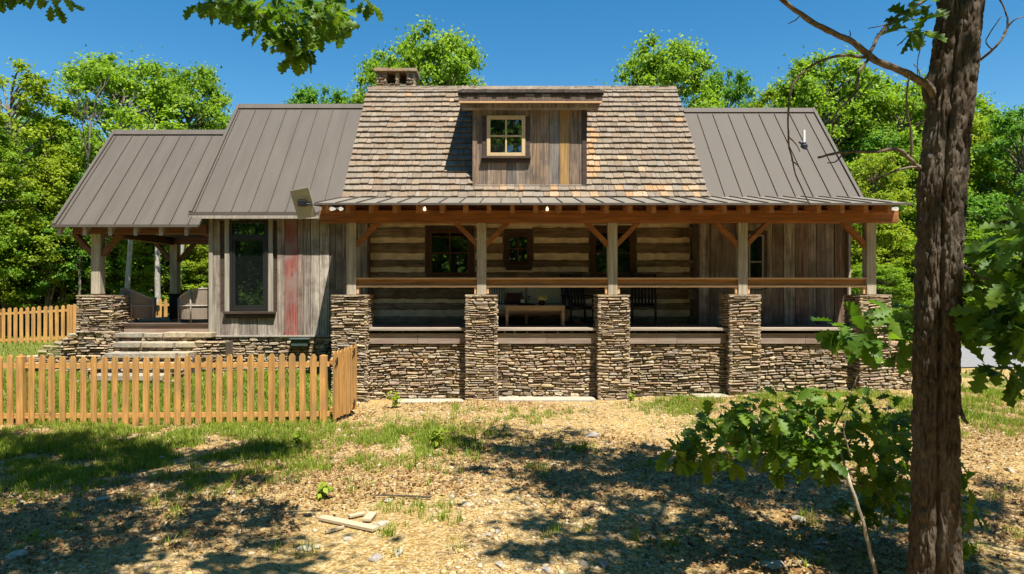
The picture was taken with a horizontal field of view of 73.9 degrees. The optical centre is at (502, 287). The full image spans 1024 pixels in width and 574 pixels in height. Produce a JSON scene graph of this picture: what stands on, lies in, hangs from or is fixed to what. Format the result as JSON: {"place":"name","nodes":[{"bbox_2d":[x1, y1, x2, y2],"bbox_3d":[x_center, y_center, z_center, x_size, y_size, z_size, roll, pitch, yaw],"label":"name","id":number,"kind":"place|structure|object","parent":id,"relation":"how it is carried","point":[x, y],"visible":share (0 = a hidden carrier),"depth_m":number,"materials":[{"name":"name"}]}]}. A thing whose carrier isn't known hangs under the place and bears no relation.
{"place":"outdoors","nodes":[
{"label":"outdoors","id":0,"kind":"place"},
{"bbox_2d":[486,287,504,304],"bbox_3d":[-0.160,0.190,15.930,0.420,0.420,0.160,0,-14,-6],"label":"pillow","id":1,"kind":"object","parent":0,"point":[499,291],"visible":0.69,"depth_m":15.88,"materials":[{"name":"fabric"}]},
{"bbox_2d":[0,290,1023,573],"bbox_3d":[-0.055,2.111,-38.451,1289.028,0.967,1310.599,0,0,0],"label":"ground","id":2,"kind":"structure","parent":0,"point":[338,554],"depth_m":7.14,"materials":[{"name":"brown soil"}]},
{"bbox_2d":[4,549,27,561],"bbox_3d":[-4.320,2.388,6.047,0.152,0.072,0.202,0,0,-8],"label":"rock","id":3,"kind":"object","parent":2,"relation":"on","point":[21,552],"visible":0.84,"depth_m":6.03,"materials":[{"name":"stone"}]},
{"bbox_2d":[0,258,32,309],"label":"broadleaf tree","id":4,"kind":"object","parent":2,"relation":"on","point":[22,283],"visible":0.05,"depth_m":27.87,"materials":[{"name":"green plant"}]},
{"bbox_2d":[0,125,47,286],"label":"broadleaf tree","id":5,"kind":"object","parent":2,"relation":"on","point":[8,159],"visible":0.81,"depth_m":26.44,"materials":[{"name":"green plant"}]},
{"bbox_2d":[1,115,49,322],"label":"broadleaf tree","id":6,"kind":"object","parent":2,"relation":"on","point":[36,139],"visible":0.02,"depth_m":31.95,"materials":[{"name":"green plant"}]},
{"bbox_2d":[0,145,51,308],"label":"broadleaf tree","id":7,"kind":"object","parent":2,"relation":"on","point":[20,175],"visible":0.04,"depth_m":30.12,"materials":[{"name":"green plant"}]},
{"bbox_2d":[0,197,70,333],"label":"broadleaf tree","id":8,"kind":"object","parent":2,"relation":"on","point":[1,211],"visible":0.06,"depth_m":28.11,"materials":[{"name":"green plant"}]},
{"bbox_2d":[0,57,73,335],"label":"broadleaf tree","id":9,"kind":"object","parent":2,"relation":"on","point":[22,106],"visible":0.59,"depth_m":27.91,"materials":[{"name":"green plant"}]},
{"bbox_2d":[0,242,76,333],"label":"broadleaf tree","id":10,"kind":"object","parent":2,"relation":"on","point":[16,302],"visible":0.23,"depth_m":27.90,"materials":[{"name":"green plant"}]},
{"bbox_2d":[0,152,90,335],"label":"broadleaf tree","id":11,"kind":"object","parent":2,"relation":"on","point":[53,195],"visible":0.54,"depth_m":27.38,"materials":[{"name":"green plant"}]},
{"bbox_2d":[16,141,108,329],"bbox_3d":[-18.987,-2.149,30.097,4.324,8.793,4.814,0,0,-11],"label":"broadleaf tree","id":12,"kind":"object","parent":2,"relation":"on","point":[70,288],"visible":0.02,"depth_m":29.29,"materials":[{"name":"green plant"}]},
{"bbox_2d":[7,211,122,334],"bbox_3d":[-18.347,-0.532,28.625,4.510,5.362,4.507,0,0,44],"label":"broadleaf tree","id":13,"kind":"object","parent":2,"relation":"on","point":[40,292],"visible":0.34,"depth_m":27.47,"materials":[{"name":"green plant"}]},
{"bbox_2d":[33,124,106,294],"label":"broadleaf tree","id":14,"kind":"object","parent":2,"relation":"on","point":[94,148],"depth_m":34.42,"materials":[{"name":"green plant"}]},
{"bbox_2d":[27,331,118,372],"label":"retaining wall","id":15,"kind":"structure","parent":2,"relation":"on","point":[89,346],"depth_m":15.61,"materials":[{"name":"stone"}]},
{"bbox_2d":[0,299,168,342],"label":"picket fence","id":16,"kind":"object","parent":2,"relation":"on","point":[71,317],"visible":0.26,"depth_m":24.51,"materials":[{"name":"brown wood"}]},
{"bbox_2d":[64,73,111,329],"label":"bare tree","id":17,"kind":"object","parent":2,"relation":"on","point":[80,246],"visible":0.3,"depth_m":27.12,"materials":[{"name":"grey plant"}]},
{"bbox_2d":[47,162,150,294],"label":"broadleaf tree","id":18,"kind":"object","parent":2,"relation":"on","point":[80,252],"visible":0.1,"depth_m":27.58,"materials":[{"name":"green plant"}]},
{"bbox_2d":[94,496,108,502],"bbox_3d":[-4.618,2.445,7.835,0.126,0.077,0.176,0,0,12],"label":"rock","id":19,"kind":"object","parent":2,"relation":"on","point":[98,500],"visible":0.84,"depth_m":7.79,"materials":[{"name":"stone"}]},
{"bbox_2d":[63,238,153,294],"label":"broadleaf tree","id":20,"kind":"object","parent":2,"relation":"on","point":[112,285],"visible":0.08,"depth_m":27.97,"materials":[{"name":"green plant"}]},
{"bbox_2d":[89,96,139,288],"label":"slender tree","id":21,"kind":"object","parent":2,"relation":"on","point":[122,112],"visible":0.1,"depth_m":25.71,"materials":[{"name":"green plant"}]},
{"bbox_2d":[19,44,212,269],"bbox_3d":[-17.317,-4.451,31.269,8.401,13.676,9.576,0,0,-44],"label":"broadleaf tree","id":22,"kind":"object","parent":2,"relation":"on","point":[94,73],"visible":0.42,"depth_m":29.84,"materials":[{"name":"green plant"}]},
{"bbox_2d":[61,157,192,294],"bbox_3d":[-15.699,-1.933,29.148,5.838,8.337,5.122,0,0,-6],"label":"broadleaf tree","id":23,"kind":"object","parent":2,"relation":"on","point":[108,272],"visible":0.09,"depth_m":27.86,"materials":[{"name":"green plant"}]},
{"bbox_2d":[94,93,179,316],"bbox_3d":[-13.309,-2.390,25.202,3.285,9.123,2.931,0,0,26],"label":"slender tree","id":24,"kind":"object","parent":2,"relation":"on","point":[143,104],"visible":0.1,"depth_m":25.44,"materials":[{"name":"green plant"}]},
{"bbox_2d":[76,332,216,383],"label":"stone steps","id":25,"kind":"structure","parent":2,"relation":"on","point":[141,346],"depth_m":15.46,"materials":[{"name":"grey stone"}]},
{"bbox_2d":[90,243,207,312],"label":"broadleaf tree","id":26,"kind":"object","parent":2,"relation":"on","point":[134,274],"visible":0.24,"depth_m":27.89,"materials":[{"name":"green plant"}]},
{"bbox_2d":[115,239,206,316],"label":"broadleaf tree","id":27,"kind":"object","parent":2,"relation":"on","point":[137,245],"visible":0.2,"depth_m":27.83,"materials":[{"name":"green plant"}]},
{"bbox_2d":[0,353,329,425],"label":"picket fence","id":28,"kind":"object","parent":2,"relation":"on","point":[21,365],"visible":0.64,"depth_m":12.39,"materials":[{"name":"brown wood"}]},
{"bbox_2d":[330,344,356,419],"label":"picket gate","id":29,"kind":"structure","parent":28,"relation":"attached to","point":[344,397],"depth_m":12.86,"materials":[{"name":"brown wood"}]},
{"bbox_2d":[151,119,195,284],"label":"slender tree","id":30,"kind":"object","parent":2,"relation":"on","point":[183,127],"visible":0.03,"depth_m":27.52,"materials":[{"name":"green plant"}]},
{"bbox_2d":[146,251,208,312],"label":"broadleaf tree","id":31,"kind":"object","parent":2,"relation":"on","point":[169,273],"visible":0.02,"depth_m":29.15,"materials":[{"name":"green plant"}]},
{"bbox_2d":[128,57,240,129],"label":"broadleaf tree","id":32,"kind":"object","parent":2,"relation":"on","point":[205,79],"visible":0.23,"depth_m":32.41,"materials":[{"name":"green plant"}]},
{"bbox_2d":[161,245,208,295],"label":"broadleaf tree","id":33,"kind":"object","parent":2,"relation":"on","point":[204,277],"visible":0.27,"depth_m":28.38,"materials":[{"name":"green plant"}]},
{"bbox_2d":[0,0,383,76],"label":"oak tree","id":34,"kind":"object","parent":2,"relation":"on","point":[328,21],"visible":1,"depth_m":5.21,"materials":[{"name":"green plant"}]},
{"bbox_2d":[188,110,233,280],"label":"broadleaf tree","id":35,"kind":"object","parent":2,"relation":"on","point":[208,125],"visible":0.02,"depth_m":32.69,"materials":[{"name":"green plant"}]},
{"bbox_2d":[194,340,232,373],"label":"retaining wall","id":36,"kind":"structure","parent":2,"relation":"on","point":[215,349],"depth_m":15.52,"materials":[{"name":"stone"}]},
{"bbox_2d":[291,431,303,443],"bbox_3d":[-3.258,2.390,10.806,0.190,0.231,0.255,0,0,0],"label":"weed","id":37,"kind":"object","parent":2,"relation":"on","point":[297,437],"visible":0.99,"depth_m":10.79,"materials":[{"name":"green plant"}]},
{"bbox_2d":[297,543,313,551],"bbox_3d":[-1.803,2.381,6.217,0.150,0.065,0.127,0,0,-6],"label":"rock","id":38,"kind":"object","parent":2,"relation":"on","point":[304,548],"visible":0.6,"depth_m":6.18,"materials":[{"name":"stone"}]},
{"bbox_2d":[280,79,348,103],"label":"broadleaf tree","id":39,"kind":"object","parent":2,"relation":"on","point":[307,95],"visible":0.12,"depth_m":37.32,"materials":[{"name":"green plant"}]},
{"bbox_2d":[315,481,333,499],"bbox_3d":[-2.071,2.348,7.788,0.273,0.223,0.201,0,0,23],"label":"weed","id":40,"kind":"object","parent":2,"relation":"on","point":[323,489],"visible":0.98,"depth_m":7.79,"materials":[{"name":"green plant"}]},
{"bbox_2d":[325,526,344,532],"bbox_3d":[-1.632,2.351,6.633,0.188,0.021,0.030,-3,2,-36],"label":"weathered plank","id":41,"kind":"object","parent":2,"relation":"on","point":[334,529],"visible":1,"depth_m":6.62,"materials":[{"name":"brown wood"}]},
{"bbox_2d":[318,515,378,531],"bbox_3d":[-1.544,2.352,6.809,0.763,0.030,0.100,-3,-2,33],"label":"weathered plank","id":42,"kind":"object","parent":2,"relation":"on","point":[350,523],"visible":0.91,"depth_m":6.77,"materials":[{"name":"beige wood"}]},
{"bbox_2d":[348,511,364,517],"bbox_3d":[-1.515,2.355,7.067,0.169,0.025,0.060,0,0,-36],"label":"weathered plank","id":43,"kind":"object","parent":2,"relation":"on","point":[357,514],"visible":1,"depth_m":7.04,"materials":[{"name":"beige wood"}]},
{"bbox_2d":[362,511,376,521],"bbox_3d":[-1.361,2.345,6.983,0.090,0.025,0.269,0,-2,3],"label":"weathered plank","id":44,"kind":"object","parent":2,"relation":"on","point":[369,516],"visible":1,"depth_m":6.94,"materials":[{"name":"beige wood"}]},
{"bbox_2d":[368,553,382,561],"bbox_3d":[-1.108,2.364,5.946,0.133,0.077,0.096,0,0,-23],"label":"rock","id":45,"kind":"object","parent":2,"relation":"on","point":[375,557],"visible":0.98,"depth_m":5.92,"materials":[{"name":"grey stone"}]},
{"bbox_2d":[337,45,424,103],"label":"broadleaf tree","id":46,"kind":"object","parent":2,"relation":"on","point":[358,96],"visible":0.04,"depth_m":32.14,"materials":[{"name":"green plant"}]},
{"bbox_2d":[374,520,389,527],"bbox_3d":[-1.194,2.352,6.773,0.169,0.069,0.102,0,0,-41],"label":"rock","id":47,"kind":"object","parent":2,"relation":"on","point":[381,523],"visible":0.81,"depth_m":6.74,"materials":[{"name":"stone"}]},
{"bbox_2d":[386,391,401,406],"bbox_3d":[-2.172,2.237,13.685,0.287,0.364,0.287,0,0,41],"label":"weed","id":48,"kind":"object","parent":2,"relation":"on","point":[395,400],"visible":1,"depth_m":13.68,"materials":[{"name":"green plant"}]},
{"bbox_2d":[375,494,430,497],"bbox_3d":[-1.127,2.344,7.664,0.668,0.041,0.042,0,0,13],"label":"fallen stick","id":49,"kind":"object","parent":2,"relation":"on","point":[412,496],"visible":1,"depth_m":7.64,"materials":[{"name":"brown wood"}]},
{"bbox_2d":[365,14,487,88],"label":"broadleaf tree","id":50,"kind":"object","parent":2,"relation":"on","point":[453,70],"visible":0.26,"depth_m":29.24,"materials":[{"name":"green plant"}]},
{"bbox_2d":[429,427,448,447],"bbox_3d":[-0.947,2.205,9.992,0.235,0.307,0.267,0,0,-35],"label":"weed","id":51,"kind":"object","parent":2,"relation":"on","point":[436,438],"visible":1,"depth_m":9.97,"materials":[{"name":"green plant"}]},
{"bbox_2d":[470,76,485,85],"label":"broadleaf tree","id":52,"kind":"object","parent":2,"relation":"on","point":[476,81],"visible":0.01,"depth_m":32.52,"materials":[{"name":"green plant"}]},
{"bbox_2d":[52,67,912,403],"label":"log house","id":53,"kind":"structure","parent":2,"relation":"on","point":[440,209],"depth_m":16.12,"materials":[{"name":"wood"}]},
{"bbox_2d":[120,288,159,322],"bbox_3d":[-9.032,0.423,16.888,1.026,0.854,0.762,0,0,40],"label":"wicker chair","id":54,"kind":"object","parent":53,"relation":"on","point":[142,306],"visible":0.72,"depth_m":16.54,"materials":[{"name":"grey wicker"}]},
{"bbox_2d":[167,293,193,320],"bbox_3d":[-8.370,0.500,17.800,0.580,0.700,0.480,0,0,0],"label":"table","id":55,"kind":"object","parent":53,"relation":"on","point":[173,307],"visible":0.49,"depth_m":17.59,"materials":[{"name":"black metal"}]},
{"bbox_2d":[177,288,208,322],"bbox_3d":[-7.373,0.423,16.684,1.026,0.854,0.762,0,0,-35],"label":"wicker chair","id":56,"kind":"object","parent":53,"relation":"on","point":[193,303],"visible":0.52,"depth_m":16.34,"materials":[{"name":"beige fabric"}]},
{"bbox_2d":[223,221,275,317],"bbox_3d":[-5.970,-0.435,16.078,1.220,2.310,0.135,0,0,0],"label":"window","id":57,"kind":"structure","parent":53,"relation":"in","point":[248,239],"depth_m":16.12,"materials":[{"name":"clear glass"}]},
{"bbox_2d":[289,338,310,345],"bbox_3d":[-4.755,1.275,15.977,0.470,0.190,0.195,0,0,0],"label":"utility box","id":58,"kind":"object","parent":53,"relation":"attached to","point":[299,341],"visible":1,"depth_m":15.92,"materials":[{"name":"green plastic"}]},
{"bbox_2d":[290,187,321,218],"bbox_3d":[-3.932,-1.697,13.736,0.646,0.612,0.362,0,0,0],"label":"antenna panel","id":59,"kind":"object","parent":53,"relation":"attached to","point":[304,205],"visible":0.99,"depth_m":13.70,"materials":[{"name":"beige metal"}]},
{"bbox_2d":[425,226,474,277],"bbox_3d":[-1.260,-0.815,16.315,1.200,1.350,0.170,0,0,0],"label":"window","id":60,"kind":"structure","parent":53,"relation":"in","point":[449,253],"depth_m":16.37,"materials":[{"name":"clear glass"}]},
{"bbox_2d":[503,229,533,269],"bbox_3d":[0.380,-0.915,16.315,0.740,0.990,0.170,0,0,0],"label":"window","id":61,"kind":"structure","parent":53,"relation":"in","point":[518,254],"depth_m":16.32,"materials":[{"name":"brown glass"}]},
{"bbox_2d":[493,287,568,324],"bbox_3d":[0.557,0.413,15.910,1.925,0.873,0.620,0,0,0],"label":"porch sofa","id":62,"kind":"object","parent":53,"relation":"on","point":[553,294],"visible":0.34,"depth_m":16.04,"materials":[{"name":"brown wood"}]},
{"bbox_2d":[506,293,520,303],"bbox_3d":[0.270,0.250,15.920,0.360,0.280,0.130,0,-17,6],"label":"pillow","id":63,"kind":"object","parent":62,"relation":"on","point":[513,298],"visible":0.77,"depth_m":15.87,"materials":[{"name":"red fabric"}]},
{"bbox_2d":[505,305,564,325],"bbox_3d":[0.720,0.620,15.200,1.320,0.460,0.500,0,0,0],"label":"coffee table","id":64,"kind":"object","parent":53,"relation":"on","point":[561,308],"visible":1,"depth_m":15.00,"materials":[{"name":"brown wood"}]},
{"bbox_2d":[535,293,548,304],"bbox_3d":[0.881,0.252,15.201,0.310,0.276,0.313,0,0,0],"label":"flower vase","id":65,"kind":"object","parent":64,"relation":"on","point":[540,297],"visible":0.99,"depth_m":15.13,"materials":[{"name":"brown plant"}]},
{"bbox_2d":[559,273,595,323],"bbox_3d":[1.720,0.244,15.552,0.620,1.161,0.949,0,0,-14],"label":"rocking chair","id":66,"kind":"object","parent":53,"relation":"on","point":[571,305],"visible":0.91,"depth_m":15.80,"materials":[{"name":"brown wood"}]},
{"bbox_2d":[589,226,636,277],"bbox_3d":[2.650,-0.815,16.315,1.160,1.350,0.170,0,0,0],"label":"window","id":67,"kind":"structure","parent":53,"relation":"in","point":[627,254],"depth_m":16.32,"materials":[{"name":"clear glass"}]},
{"bbox_2d":[630,273,657,323],"bbox_3d":[3.220,0.244,15.502,0.620,1.161,0.949,0,0,11],"label":"rocking chair","id":68,"kind":"object","parent":53,"relation":"on","point":[644,304],"visible":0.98,"depth_m":15.77,"materials":[{"name":"brown wood"}]},
{"bbox_2d":[748,231,767,288],"bbox_3d":[5.875,-0.645,15.790,0.530,1.350,0.080,0,0,0],"label":"window","id":69,"kind":"structure","parent":53,"relation":"in","point":[758,249],"depth_m":15.80,"materials":[{"name":"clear glass"}]},
{"bbox_2d":[13,307,969,339],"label":"undergrowth","id":70,"kind":"object","parent":2,"relation":"on","point":[911,329],"visible":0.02,"depth_m":28.68,"materials":[{"name":"green plant"}]},
{"bbox_2d":[495,561,503,567],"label":"rock","id":71,"kind":"object","parent":2,"relation":"on","point":[498,564],"visible":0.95,"depth_m":5.73,"materials":[{"name":"stone"}]},
{"bbox_2d":[0,335,1020,423],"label":"grass","id":72,"kind":"structure","parent":2,"relation":"on","point":[203,374],"depth_m":14.19,"materials":[{"name":"green plant"}]},
{"bbox_2d":[1,387,1021,465],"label":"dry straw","id":73,"kind":"object","parent":2,"relation":"on","point":[513,426],"visible":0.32,"depth_m":11.58,"materials":[{"name":"beige plant"}]},
{"bbox_2d":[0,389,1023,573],"bbox_3d":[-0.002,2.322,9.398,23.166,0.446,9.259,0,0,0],"label":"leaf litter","id":74,"kind":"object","parent":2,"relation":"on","point":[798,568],"visible":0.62,"depth_m":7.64,"materials":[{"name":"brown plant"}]},
{"bbox_2d":[542,566,550,572],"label":"rock","id":75,"kind":"object","parent":2,"relation":"on","point":[546,569],"visible":0.97,"depth_m":5.61,"materials":[{"name":"grey stone"}]},
{"bbox_2d":[580,560,588,566],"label":"rock","id":76,"kind":"object","parent":2,"relation":"on","point":[583,563],"visible":0.95,"depth_m":5.73,"materials":[{"name":"stone"}]},
{"bbox_2d":[584,432,599,437],"bbox_3d":[1.426,2.348,10.842,0.238,0.078,0.310,0,0,34],"label":"rock","id":77,"kind":"object","parent":2,"relation":"on","point":[592,434],"visible":0.92,"depth_m":10.75,"materials":[{"name":"grey stone"}]},
{"bbox_2d":[599,561,607,567],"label":"rock","id":78,"kind":"object","parent":2,"relation":"on","point":[603,564],"visible":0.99,"depth_m":5.70,"materials":[{"name":"grey stone"}]},
{"bbox_2d":[596,29,732,107],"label":"broadleaf tree","id":79,"kind":"object","parent":2,"relation":"on","point":[673,67],"visible":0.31,"depth_m":30.44,"materials":[{"name":"green plant"}]},
{"bbox_2d":[701,64,768,107],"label":"broadleaf tree","id":80,"kind":"object","parent":2,"relation":"on","point":[741,84],"visible":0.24,"depth_m":35.38,"materials":[{"name":"green plant"}]},
{"bbox_2d":[765,560,783,570],"bbox_3d":[2.300,2.340,5.736,0.139,0.073,0.204,0,0,55],"label":"rock","id":81,"kind":"object","parent":2,"relation":"on","point":[772,565],"visible":0.89,"depth_m":5.70,"materials":[{"name":"stone"}]},
{"bbox_2d":[747,83,804,107],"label":"broadleaf tree","id":82,"kind":"object","parent":2,"relation":"on","point":[767,95],"visible":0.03,"depth_m":33.74,"materials":[{"name":"green plant"}]},
{"bbox_2d":[654,376,911,573],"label":"oak sapling","id":83,"kind":"object","parent":2,"relation":"on","point":[784,438],"visible":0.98,"depth_m":5.57,"materials":[{"name":"green plant"}]},
{"bbox_2d":[791,515,805,522],"bbox_3d":[2.952,2.319,6.794,0.150,0.085,0.100,0,0,44],"label":"rock","id":84,"kind":"object","parent":2,"relation":"on","point":[795,517],"visible":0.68,"depth_m":6.78,"materials":[{"name":"stone"}]},
{"bbox_2d":[756,44,921,263],"bbox_3d":[15.126,-4.261,31.130,7.300,13.238,7.672,0,0,-41],"label":"broadleaf tree","id":85,"kind":"object","parent":2,"relation":"on","point":[807,92],"visible":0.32,"depth_m":29.88,"materials":[{"name":"green plant"}]},
{"bbox_2d":[836,83,905,144],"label":"broadleaf tree","id":86,"kind":"object","parent":2,"relation":"on","point":[863,102],"depth_m":34.71,"materials":[{"name":"green plant"}]},
{"bbox_2d":[834,116,913,231],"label":"broadleaf tree","id":87,"kind":"object","parent":2,"relation":"on","point":[874,124],"visible":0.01,"depth_m":32.57,"materials":[{"name":"green plant"}]},
{"bbox_2d":[843,125,919,262],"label":"broadleaf tree","id":88,"kind":"object","parent":2,"relation":"on","point":[895,141],"visible":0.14,"depth_m":28.23,"materials":[{"name":"green plant"}]},
{"bbox_2d":[851,262,914,322],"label":"broadleaf tree","id":89,"kind":"object","parent":2,"relation":"on","point":[901,289],"visible":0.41,"depth_m":24.23,"materials":[{"name":"green plant"}]},
{"bbox_2d":[850,148,916,301],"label":"broadleaf tree","id":90,"kind":"object","parent":2,"relation":"on","point":[869,165],"visible":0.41,"depth_m":26.19,"materials":[{"name":"green plant"}]},
{"bbox_2d":[851,221,916,316],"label":"broadleaf tree","id":91,"kind":"object","parent":2,"relation":"on","point":[887,232],"visible":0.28,"depth_m":25.61,"materials":[{"name":"green plant"}]},
{"bbox_2d":[779,0,1023,573],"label":"oak tree","id":92,"kind":"object","parent":2,"relation":"on","point":[937,321],"visible":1,"depth_m":4.88,"materials":[{"name":"green plant"}]},
{"bbox_2d":[834,68,993,315],"bbox_3d":[17.567,-3.777,30.060,6.772,12.249,7.719,0,0,11],"label":"broadleaf tree","id":93,"kind":"object","parent":2,"relation":"on","point":[916,108],"visible":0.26,"depth_m":29.00,"materials":[{"name":"green plant"}]},
{"bbox_2d":[869,137,983,294],"bbox_3d":[17.246,-2.061,28.054,4.494,8.603,4.724,0,0,38],"label":"broadleaf tree","id":94,"kind":"object","parent":2,"relation":"on","point":[903,159],"visible":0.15,"depth_m":27.33,"materials":[{"name":"green plant"}]},
{"bbox_2d":[885,220,1017,315],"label":"broadleaf tree","id":95,"kind":"object","parent":2,"relation":"on","point":[970,235],"visible":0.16,"depth_m":24.94,"materials":[{"name":"green plant"}]},
{"bbox_2d":[900,90,1023,278],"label":"broadleaf tree","id":96,"kind":"object","parent":2,"relation":"on","point":[983,106],"visible":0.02,"depth_m":29.46,"materials":[{"name":"green plant"}]},
{"bbox_2d":[911,346,1023,366],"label":"gravel drive","id":97,"kind":"structure","parent":2,"relation":"on","point":[968,359],"depth_m":19.29,"materials":[{"name":"grey gravel"}]},
{"bbox_2d":[914,190,1023,325],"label":"broadleaf tree","id":98,"kind":"object","parent":2,"relation":"on","point":[984,211],"visible":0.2,"depth_m":25.46,"materials":[{"name":"green plant"}]},
{"bbox_2d":[963,108,1018,324],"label":"broadleaf tree","id":99,"kind":"object","parent":2,"relation":"on","point":[987,137],"visible":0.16,"depth_m":28.31,"materials":[{"name":"green plant"}]},
{"bbox_2d":[961,255,1020,314],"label":"broadleaf tree","id":100,"kind":"object","parent":2,"relation":"on","point":[966,280],"visible":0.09,"depth_m":24.95,"materials":[{"name":"green plant"}]},
{"bbox_2d":[964,251,1023,306],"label":"broadleaf tree","id":101,"kind":"object","parent":2,"relation":"on","point":[977,280],"visible":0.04,"depth_m":25.22,"materials":[{"name":"green plant"}]},
{"bbox_2d":[967,197,1023,276],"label":"broadleaf tree","id":102,"kind":"object","parent":2,"relation":"on","point":[1022,203],"visible":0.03,"depth_m":26.21,"materials":[{"name":"green plant"}]},
{"bbox_2d":[968,104,1023,238],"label":"broadleaf tree","id":103,"kind":"object","parent":2,"relation":"on","point":[1009,125],"visible":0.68,"depth_m":26.93,"materials":[{"name":"green plant"}]},
{"bbox_2d":[0,372,1023,570],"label":"grass","id":104,"kind":"structure","parent":0,"point":[146,452],"depth_m":10.62,"materials":[{"name":"green plant"}]},
{"bbox_2d":[0,0,1023,140],"label":"sky","id":105,"kind":"structure","parent":0,"point":[576,43],"materials":[{"name":"blue"}]},
{"bbox_3d":[0.540,0.373,15.200,0.360,0.035,0.240,0,0,0],"label":"serving tray","id":106,"kind":"object","parent":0,"visible":0},
{"bbox_2d":[520,291,523,303],"bbox_3d":[0.440,0.224,15.200,0.075,0.308,0.075,0,0,0],"label":"wine bottle","id":107,"kind":"object","parent":106,"relation":"on","point":[522,299],"visible":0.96,"depth_m":15.18,"materials":[{"name":"black glass"}]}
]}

